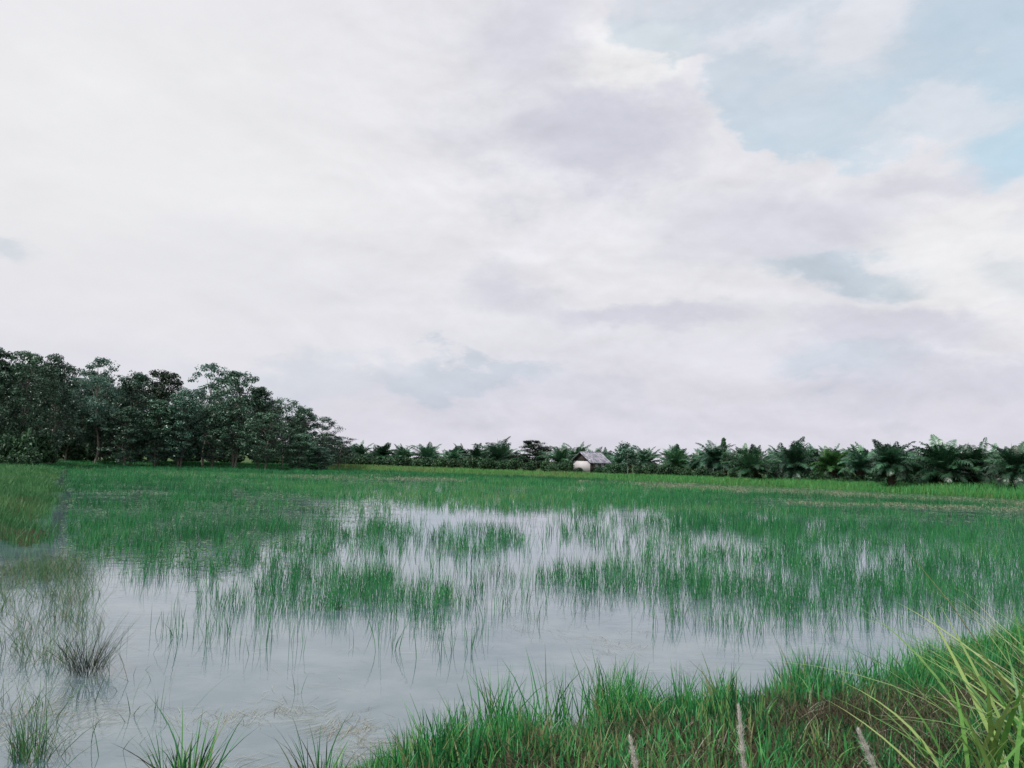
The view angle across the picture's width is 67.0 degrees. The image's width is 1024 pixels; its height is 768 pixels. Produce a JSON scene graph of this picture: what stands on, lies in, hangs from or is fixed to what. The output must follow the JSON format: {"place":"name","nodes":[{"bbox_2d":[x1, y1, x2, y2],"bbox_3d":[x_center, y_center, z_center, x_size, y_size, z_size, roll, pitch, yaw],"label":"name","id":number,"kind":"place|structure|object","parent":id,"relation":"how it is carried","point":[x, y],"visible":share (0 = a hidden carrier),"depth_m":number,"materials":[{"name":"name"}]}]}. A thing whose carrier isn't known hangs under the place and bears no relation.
{"place":"outdoors","nodes":[
{"label":"outdoors","id":0,"kind":"place"},
{"bbox_2d":[0,542,233,767],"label":"straggly grass","id":1,"kind":"structure","parent":0,"point":[41,570],"depth_m":9.73,"materials":[{"name":"plant"}]},
{"bbox_2d":[0,466,1023,767],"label":"paddy water","id":2,"kind":"structure","parent":0,"point":[342,674],"depth_m":9.97,"materials":[{"name":"liquid"}]},
{"bbox_2d":[1,709,63,764],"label":"grass clump","id":3,"kind":"object","parent":2,"relation":"on","point":[25,750],"visible":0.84,"depth_m":5.50,"materials":[{"name":"plant"}]},
{"bbox_2d":[41,609,145,677],"bbox_3d":[-4.152,2.568,7.587,1.350,0.655,1.488,2,-6,0],"label":"sedge clump","id":4,"kind":"object","parent":2,"relation":"on","point":[88,665],"visible":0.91,"depth_m":7.63,"materials":[{"name":"plant"}]},
{"bbox_2d":[110,705,266,767],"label":"grass clump","id":5,"kind":"object","parent":2,"relation":"on","point":[185,761],"visible":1,"depth_m":5.04,"materials":[{"name":"plant"}]},
{"bbox_2d":[267,713,366,767],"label":"grass clump","id":6,"kind":"object","parent":2,"relation":"on","point":[317,760],"visible":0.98,"depth_m":5.14,"materials":[{"name":"plant"}]},
{"bbox_2d":[0,586,743,767],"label":"floating straw","id":7,"kind":"object","parent":2,"relation":"on","point":[331,733],"visible":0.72,"depth_m":6.38,"materials":[{"name":"plant"}]},
{"bbox_2d":[1,463,1023,658],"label":"rice grass","id":8,"kind":"structure","parent":2,"relation":"in","point":[631,491],"depth_m":20.47,"materials":[{"name":"plant"}]},
{"bbox_2d":[60,466,1023,583],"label":"floating weed","id":9,"kind":"object","parent":2,"relation":"on","point":[291,504],"visible":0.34,"depth_m":32.41,"materials":[{"name":"plant"}]},
{"bbox_2d":[142,472,1023,510],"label":"dead stubble","id":10,"kind":"object","parent":2,"relation":"on","point":[739,490],"visible":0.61,"depth_m":64.43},
{"bbox_2d":[0,454,1023,767],"bbox_3d":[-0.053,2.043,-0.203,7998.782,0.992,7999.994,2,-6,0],"label":"ground","id":11,"kind":"structure","parent":0,"point":[508,762],"depth_m":5.30,"materials":[{"name":"plant"}]},
{"bbox_2d":[0,431,14,455],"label":"bush","id":12,"kind":"object","parent":11,"relation":"on","point":[4,437],"visible":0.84,"depth_m":78.32,"materials":[{"name":"green plant"}]},
{"bbox_2d":[0,436,21,463],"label":"bush","id":13,"kind":"object","parent":11,"relation":"on","point":[13,447],"visible":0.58,"depth_m":78.53,"materials":[{"name":"green plant"}]},
{"bbox_2d":[0,347,26,436],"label":"rubber tree","id":14,"kind":"object","parent":11,"relation":"on","point":[3,353],"visible":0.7,"depth_m":84.70,"materials":[{"name":"green plant"}]},
{"bbox_2d":[6,452,26,464],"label":"bush","id":15,"kind":"object","parent":11,"relation":"on","point":[12,458],"visible":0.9,"depth_m":72.15,"materials":[{"name":"green plant"}]},
{"bbox_2d":[1,379,39,432],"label":"rubber tree","id":16,"kind":"object","parent":11,"relation":"on","point":[19,396],"visible":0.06,"depth_m":99.85,"materials":[{"name":"green plant"}]},
{"bbox_2d":[16,428,39,463],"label":"bush","id":17,"kind":"object","parent":11,"relation":"on","point":[28,440],"visible":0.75,"depth_m":79.01,"materials":[{"name":"green plant"}]},
{"bbox_2d":[0,350,60,440],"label":"rubber tree","id":18,"kind":"object","parent":11,"relation":"on","point":[33,359],"visible":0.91,"depth_m":85.34,"materials":[{"name":"green plant"}]},
{"bbox_2d":[22,449,42,465],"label":"bush","id":19,"kind":"object","parent":11,"relation":"on","point":[34,457],"visible":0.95,"depth_m":77.57,"materials":[{"name":"green plant"}]},
{"bbox_2d":[16,431,54,461],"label":"bush","id":20,"kind":"object","parent":11,"relation":"on","point":[44,447],"visible":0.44,"depth_m":88.15,"materials":[{"name":"green plant"}]},
{"bbox_2d":[0,462,79,546],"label":"bund grass","id":21,"kind":"structure","parent":11,"relation":"on","point":[17,481],"depth_m":29.38,"materials":[{"name":"plant"}]},
{"bbox_2d":[43,451,60,464],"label":"bush","id":22,"kind":"object","parent":11,"relation":"on","point":[51,458],"visible":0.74,"depth_m":89.47,"materials":[{"name":"green plant"}]},
{"bbox_2d":[27,353,85,462],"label":"rubber tree","id":23,"kind":"object","parent":11,"relation":"on","point":[69,370],"visible":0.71,"depth_m":91.78,"materials":[{"name":"green plant"}]},
{"bbox_2d":[43,427,75,459],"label":"bush","id":24,"kind":"object","parent":11,"relation":"on","point":[60,453],"visible":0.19,"depth_m":99.50,"materials":[{"name":"green plant"}]},
{"bbox_2d":[42,398,96,460],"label":"rubber tree","id":25,"kind":"object","parent":11,"relation":"on","point":[72,422],"visible":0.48,"depth_m":99.23,"materials":[{"name":"green plant"}]},
{"bbox_2d":[47,376,98,440],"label":"rubber tree","id":26,"kind":"object","parent":11,"relation":"on","point":[87,391],"visible":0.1,"depth_m":111.86,"materials":[{"name":"green plant"}]},
{"bbox_2d":[57,433,88,460],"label":"bush","id":27,"kind":"object","parent":11,"relation":"on","point":[80,451],"visible":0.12,"depth_m":109.10,"materials":[{"name":"green plant"}]},
{"bbox_2d":[69,452,84,460],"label":"bush","id":28,"kind":"object","parent":11,"relation":"on","point":[75,456],"visible":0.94,"depth_m":102.47,"materials":[{"name":"green plant"}]},
{"bbox_2d":[71,370,120,424],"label":"rubber tree","id":29,"kind":"object","parent":11,"relation":"on","point":[96,373],"visible":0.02,"depth_m":130.81,"materials":[{"name":"green plant"}]},
{"bbox_2d":[71,377,123,446],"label":"rubber tree","id":30,"kind":"object","parent":11,"relation":"on","point":[108,395],"visible":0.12,"depth_m":115.67,"materials":[{"name":"green plant"}]},
{"bbox_2d":[69,356,128,463],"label":"rubber tree","id":31,"kind":"object","parent":11,"relation":"on","point":[96,421],"visible":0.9,"depth_m":99.81,"materials":[{"name":"green plant"}]},
{"bbox_2d":[80,398,125,461],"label":"rubber tree","id":32,"kind":"object","parent":11,"relation":"on","point":[91,445],"visible":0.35,"depth_m":101.97,"materials":[{"name":"green plant"}]},
{"bbox_2d":[96,406,145,464],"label":"rubber tree","id":33,"kind":"object","parent":11,"relation":"on","point":[127,415],"visible":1,"depth_m":99.00,"materials":[{"name":"green plant"}]},
{"bbox_2d":[101,370,159,465],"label":"rubber tree","id":34,"kind":"object","parent":11,"relation":"on","point":[131,385],"visible":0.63,"depth_m":103.44,"materials":[{"name":"green plant"}]},
{"bbox_2d":[136,399,179,466],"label":"rubber tree","id":35,"kind":"object","parent":11,"relation":"on","point":[157,408],"visible":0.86,"depth_m":102.27,"materials":[{"name":"green plant"}]},
{"bbox_2d":[132,369,185,464],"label":"domed tree","id":36,"kind":"object","parent":11,"relation":"on","point":[165,378],"visible":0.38,"depth_m":111.46,"materials":[{"name":"green plant"}]},
{"bbox_2d":[150,414,204,466],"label":"rubber tree","id":37,"kind":"object","parent":11,"relation":"on","point":[182,430],"visible":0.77,"depth_m":102.71,"materials":[{"name":"green plant"}]},
{"bbox_2d":[158,388,205,466],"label":"rubber tree","id":38,"kind":"object","parent":11,"relation":"on","point":[179,399],"visible":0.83,"depth_m":102.90,"materials":[{"name":"green plant"}]},
{"bbox_2d":[195,394,224,461],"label":"rubber tree","id":39,"kind":"object","parent":11,"relation":"on","point":[203,402],"visible":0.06,"depth_m":131.17,"materials":[{"name":"green plant"}]},
{"bbox_2d":[185,362,234,465],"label":"rubber tree","id":40,"kind":"object","parent":11,"relation":"on","point":[199,391],"visible":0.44,"depth_m":111.74,"materials":[{"name":"green plant"}]},
{"bbox_2d":[189,405,233,466],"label":"rubber tree","id":41,"kind":"object","parent":11,"relation":"on","point":[205,415],"visible":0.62,"depth_m":105.38,"materials":[{"name":"green plant"}]},
{"bbox_2d":[207,406,262,468],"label":"rubber tree","id":42,"kind":"object","parent":11,"relation":"on","point":[224,417],"visible":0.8,"depth_m":103.81,"materials":[{"name":"green plant"}]},
{"bbox_2d":[204,371,271,467],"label":"rubber tree","id":43,"kind":"object","parent":11,"relation":"on","point":[236,382],"visible":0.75,"depth_m":105.12,"materials":[{"name":"green plant"}]},
{"bbox_2d":[241,386,278,468],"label":"rubber tree","id":44,"kind":"object","parent":11,"relation":"on","point":[265,396],"visible":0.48,"depth_m":107.59,"materials":[{"name":"green plant"}]},
{"bbox_2d":[235,412,292,468],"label":"rubber tree","id":45,"kind":"object","parent":11,"relation":"on","point":[269,451],"visible":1,"depth_m":101.91,"materials":[{"name":"green plant"}]},
{"bbox_2d":[254,400,286,447],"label":"rubber tree","id":46,"kind":"object","parent":11,"relation":"on","point":[276,407],"visible":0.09,"depth_m":120.17,"materials":[{"name":"green plant"}]},
{"bbox_2d":[265,398,308,468],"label":"rubber tree","id":47,"kind":"object","parent":11,"relation":"on","point":[288,407],"visible":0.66,"depth_m":109.53,"materials":[{"name":"green plant"}]},
{"bbox_2d":[275,416,311,460],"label":"rubber tree","id":48,"kind":"object","parent":11,"relation":"on","point":[287,419],"visible":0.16,"depth_m":120.67,"materials":[{"name":"green plant"}]},
{"bbox_2d":[281,433,316,468],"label":"rubber tree","id":49,"kind":"object","parent":11,"relation":"on","point":[303,439],"visible":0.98,"depth_m":104.23,"materials":[{"name":"green plant"}]},
{"bbox_2d":[285,405,320,459],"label":"rubber tree","id":50,"kind":"object","parent":11,"relation":"on","point":[312,416],"visible":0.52,"depth_m":111.36,"materials":[{"name":"green plant"}]},
{"bbox_2d":[304,447,335,470],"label":"rubber tree","id":51,"kind":"object","parent":11,"relation":"on","point":[320,452],"visible":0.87,"depth_m":106.70,"materials":[{"name":"green plant"}]},
{"bbox_2d":[303,416,345,457],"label":"rubber tree","id":52,"kind":"object","parent":11,"relation":"on","point":[326,429],"visible":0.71,"depth_m":113.22,"materials":[{"name":"green plant"}]},
{"bbox_2d":[314,439,352,465],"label":"rubber tree","id":53,"kind":"object","parent":11,"relation":"on","point":[342,449],"visible":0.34,"depth_m":119.91,"materials":[{"name":"green plant"}]},
{"bbox_2d":[325,436,359,468],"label":"rubber tree","id":54,"kind":"object","parent":11,"relation":"on","point":[341,452],"visible":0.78,"depth_m":117.13,"materials":[{"name":"green plant"}]},
{"bbox_2d":[349,441,374,463],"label":"oil palm","id":55,"kind":"object","parent":11,"relation":"on","point":[361,450],"visible":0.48,"depth_m":138.87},
{"bbox_2d":[361,456,379,465],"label":"bush","id":56,"kind":"object","parent":11,"relation":"on","point":[368,461],"visible":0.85,"depth_m":127.46,"materials":[{"name":"green plant"}]},
{"bbox_2d":[366,442,396,460],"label":"oil palm","id":57,"kind":"object","parent":11,"relation":"on","point":[382,452],"visible":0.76,"depth_m":137.44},
{"bbox_2d":[387,456,401,465],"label":"bush","id":58,"kind":"object","parent":11,"relation":"on","point":[397,461],"visible":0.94,"depth_m":125.38,"materials":[{"name":"green plant"}]},
{"bbox_2d":[390,445,420,466],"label":"oil palm","id":59,"kind":"object","parent":11,"relation":"on","point":[401,451],"visible":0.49,"depth_m":136.08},
{"bbox_2d":[415,457,430,466],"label":"bush","id":60,"kind":"object","parent":11,"relation":"on","point":[425,462],"visible":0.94,"depth_m":123.45,"materials":[{"name":"green plant"}]},
{"bbox_2d":[406,442,447,466],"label":"oil palm","id":61,"kind":"object","parent":11,"relation":"on","point":[428,451],"visible":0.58,"depth_m":134.80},
{"bbox_2d":[430,456,446,467],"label":"bush","id":62,"kind":"object","parent":11,"relation":"on","point":[441,462],"visible":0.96,"depth_m":122.93,"materials":[{"name":"green plant"}]},
{"bbox_2d":[443,446,462,459],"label":"oil palm","id":63,"kind":"object","parent":11,"relation":"on","point":[455,454],"visible":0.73,"depth_m":133.33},
{"bbox_2d":[445,458,461,467],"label":"bush","id":64,"kind":"object","parent":11,"relation":"on","point":[452,462],"visible":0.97,"depth_m":122.17,"materials":[{"name":"green plant"}]},
{"bbox_2d":[466,455,479,468],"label":"bush","id":65,"kind":"object","parent":11,"relation":"on","point":[472,462],"visible":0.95,"depth_m":120.06,"materials":[{"name":"green plant"}]},
{"bbox_2d":[459,443,489,468],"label":"oil palm","id":66,"kind":"object","parent":11,"relation":"on","point":[476,452],"visible":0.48,"depth_m":131.27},
{"bbox_2d":[471,436,525,469],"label":"oil palm","id":67,"kind":"object","parent":11,"relation":"on","point":[498,451],"visible":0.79,"depth_m":128.43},
{"bbox_2d":[494,460,508,469],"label":"bush","id":68,"kind":"object","parent":11,"relation":"on","point":[500,465],"visible":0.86,"depth_m":116.83,"materials":[{"name":"green plant"}]},
{"bbox_2d":[506,457,523,469],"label":"bush","id":69,"kind":"object","parent":11,"relation":"on","point":[513,464],"visible":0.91,"depth_m":115.40,"materials":[{"name":"green plant"}]},
{"bbox_2d":[19,460,1023,498],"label":"shore grass","id":70,"kind":"structure","parent":11,"relation":"on","point":[973,490],"depth_m":90.42,"materials":[{"name":"plant"}]},
{"bbox_2d":[521,460,537,470],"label":"bush","id":71,"kind":"object","parent":11,"relation":"on","point":[531,466],"visible":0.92,"depth_m":113.84,"materials":[{"name":"green plant"}]},
{"bbox_2d":[513,440,552,468],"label":"broadleaf tree","id":72,"kind":"object","parent":11,"relation":"on","point":[530,445],"visible":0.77,"depth_m":128.24,"materials":[{"name":"green plant"}]},
{"bbox_2d":[537,443,576,466],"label":"oil palm","id":73,"kind":"object","parent":11,"relation":"on","point":[561,454],"visible":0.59,"depth_m":122.77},
{"bbox_2d":[562,459,574,472],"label":"bush","id":74,"kind":"object","parent":11,"relation":"on","point":[567,466],"visible":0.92,"depth_m":108.66,"materials":[{"name":"green plant"}]},
{"bbox_2d":[563,442,590,457],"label":"oil palm","id":75,"kind":"object","parent":11,"relation":"on","point":[580,448],"visible":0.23,"depth_m":193.65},
{"bbox_2d":[573,451,611,472],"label":"hut","id":76,"kind":"object","parent":11,"relation":"on","point":[585,461],"visible":0.83,"depth_m":110.26,"materials":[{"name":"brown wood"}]},
{"bbox_2d":[615,441,639,475],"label":"young tree","id":77,"kind":"object","parent":11,"relation":"on","point":[621,451],"visible":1,"depth_m":98.70,"materials":[{"name":"green plant"}]},
{"bbox_2d":[618,447,640,473],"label":"oil palm","id":78,"kind":"object","parent":11,"relation":"on","point":[633,455],"visible":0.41,"depth_m":119.26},
{"bbox_2d":[628,734,638,767],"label":"grass flower","id":79,"kind":"object","parent":11,"relation":"on","point":[632,748],"depth_m":2.88,"materials":[{"name":"yellow"}]},
{"bbox_2d":[632,450,653,468],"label":"oil palm","id":80,"kind":"object","parent":11,"relation":"on","point":[643,462],"visible":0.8,"depth_m":142.30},
{"bbox_2d":[633,449,660,466],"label":"oil palm","id":81,"kind":"object","parent":11,"relation":"on","point":[643,452],"visible":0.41,"depth_m":158.36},
{"bbox_2d":[660,464,673,475],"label":"bush","id":82,"kind":"object","parent":11,"relation":"on","point":[666,469],"visible":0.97,"depth_m":103.96,"materials":[{"name":"green plant"}]},
{"bbox_2d":[649,444,699,469],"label":"oil palm","id":83,"kind":"object","parent":11,"relation":"on","point":[676,458],"visible":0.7,"depth_m":116.05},
{"bbox_2d":[353,685,1023,767],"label":"short bank grass","id":84,"kind":"structure","parent":11,"relation":"on","point":[896,765],"depth_m":4.49,"materials":[{"name":"plant"}]},
{"bbox_2d":[694,465,710,476],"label":"bush","id":85,"kind":"object","parent":11,"relation":"on","point":[703,470],"visible":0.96,"depth_m":101.07,"materials":[{"name":"green plant"}]},
{"bbox_2d":[686,440,735,472],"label":"oil palm","id":86,"kind":"object","parent":11,"relation":"on","point":[711,459],"visible":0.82,"depth_m":106.73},
{"bbox_2d":[409,642,1023,767],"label":"dry thatch","id":87,"kind":"object","parent":11,"relation":"on","point":[830,712],"visible":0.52,"depth_m":4.99,"materials":[{"name":"plant"}]},
{"bbox_2d":[720,438,727,470],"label":"columnar tree","id":88,"kind":"object","parent":11,"relation":"on","point":[724,448],"visible":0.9,"depth_m":102.56,"materials":[{"name":"green plant"}]},
{"bbox_2d":[735,703,746,767],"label":"grass flower","id":89,"kind":"object","parent":11,"relation":"on","point":[742,764],"depth_m":2.50,"materials":[{"name":"plant"}]},
{"bbox_2d":[721,445,783,479],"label":"oil palm","id":90,"kind":"object","parent":11,"relation":"on","point":[756,465],"visible":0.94,"depth_m":94.00,"materials":[{"name":"plant"}]},
{"bbox_2d":[762,443,805,477],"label":"oil palm","id":91,"kind":"object","parent":11,"relation":"on","point":[776,452],"visible":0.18,"depth_m":119.90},
{"bbox_2d":[765,436,819,479],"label":"oil palm","id":92,"kind":"object","parent":11,"relation":"on","point":[794,455],"visible":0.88,"depth_m":93.90,"materials":[{"name":"plant"}]},
{"bbox_2d":[805,443,828,477],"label":"oil palm","id":93,"kind":"object","parent":11,"relation":"on","point":[816,454],"visible":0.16,"depth_m":120.03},
{"bbox_2d":[808,446,855,477],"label":"oil palm","id":94,"kind":"object","parent":11,"relation":"on","point":[829,462],"visible":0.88,"depth_m":92.11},
{"bbox_2d":[837,444,876,477],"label":"oil palm","id":95,"kind":"object","parent":11,"relation":"on","point":[859,462],"visible":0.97,"depth_m":87.40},
{"bbox_2d":[843,445,877,477],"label":"oil palm","id":96,"kind":"object","parent":11,"relation":"on","point":[859,450],"visible":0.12,"depth_m":118.22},
{"bbox_2d":[856,727,875,767],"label":"grass flower","id":97,"kind":"object","parent":11,"relation":"on","point":[869,757],"depth_m":2.69,"materials":[{"name":"yellow"}]},
{"bbox_2d":[869,439,924,488],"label":"oil palm","id":98,"kind":"object","parent":11,"relation":"on","point":[888,458],"visible":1,"depth_m":77.62,"materials":[{"name":"plant"}]},
{"bbox_2d":[779,605,1023,767],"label":"coarse grass clump","id":99,"kind":"object","parent":11,"relation":"on","point":[992,738],"visible":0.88,"depth_m":4.53,"materials":[{"name":"plant"}]},
{"bbox_2d":[908,552,980,648],"bbox_3d":[4.889,2.517,8.609,0.945,1.266,0.016,2,-6,0],"label":"grass stalk","id":100,"kind":"object","parent":99,"relation":"attached to","point":[952,606],"depth_m":8.61,"materials":[{"name":"yellow"}]},
{"bbox_2d":[784,671,1023,767],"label":"coarse grass clump","id":101,"kind":"object","parent":11,"relation":"on","point":[1015,750],"visible":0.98,"depth_m":4.16,"materials":[{"name":"plant"}]},
{"bbox_2d":[893,449,934,478],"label":"oil palm","id":102,"kind":"object","parent":11,"relation":"on","point":[910,455],"visible":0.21,"depth_m":112.68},
{"bbox_2d":[824,597,1023,710],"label":"coarse grass clump","id":103,"kind":"object","parent":11,"relation":"on","point":[985,660],"visible":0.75,"depth_m":5.87,"materials":[{"name":"plant"}]},
{"bbox_2d":[901,434,988,486],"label":"oil palm","id":104,"kind":"object","parent":11,"relation":"on","point":[942,457],"visible":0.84,"depth_m":77.26,"materials":[{"name":"plant"}]},
{"bbox_2d":[929,437,1001,484],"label":"oil palm","id":105,"kind":"object","parent":11,"relation":"on","point":[979,452],"visible":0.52,"depth_m":77.67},
{"bbox_2d":[927,587,1023,659],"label":"coarse grass clump","id":106,"kind":"object","parent":11,"relation":"on","point":[994,623],"visible":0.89,"depth_m":7.55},
{"bbox_2d":[980,441,1023,489],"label":"oil palm","id":107,"kind":"object","parent":11,"relation":"on","point":[1012,462],"visible":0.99,"depth_m":71.06,"materials":[{"name":"plant"}]},
{"bbox_2d":[0,0,1023,463],"label":"sky","id":108,"kind":"structure","parent":0,"point":[661,224],"materials":[{"name":"white"}]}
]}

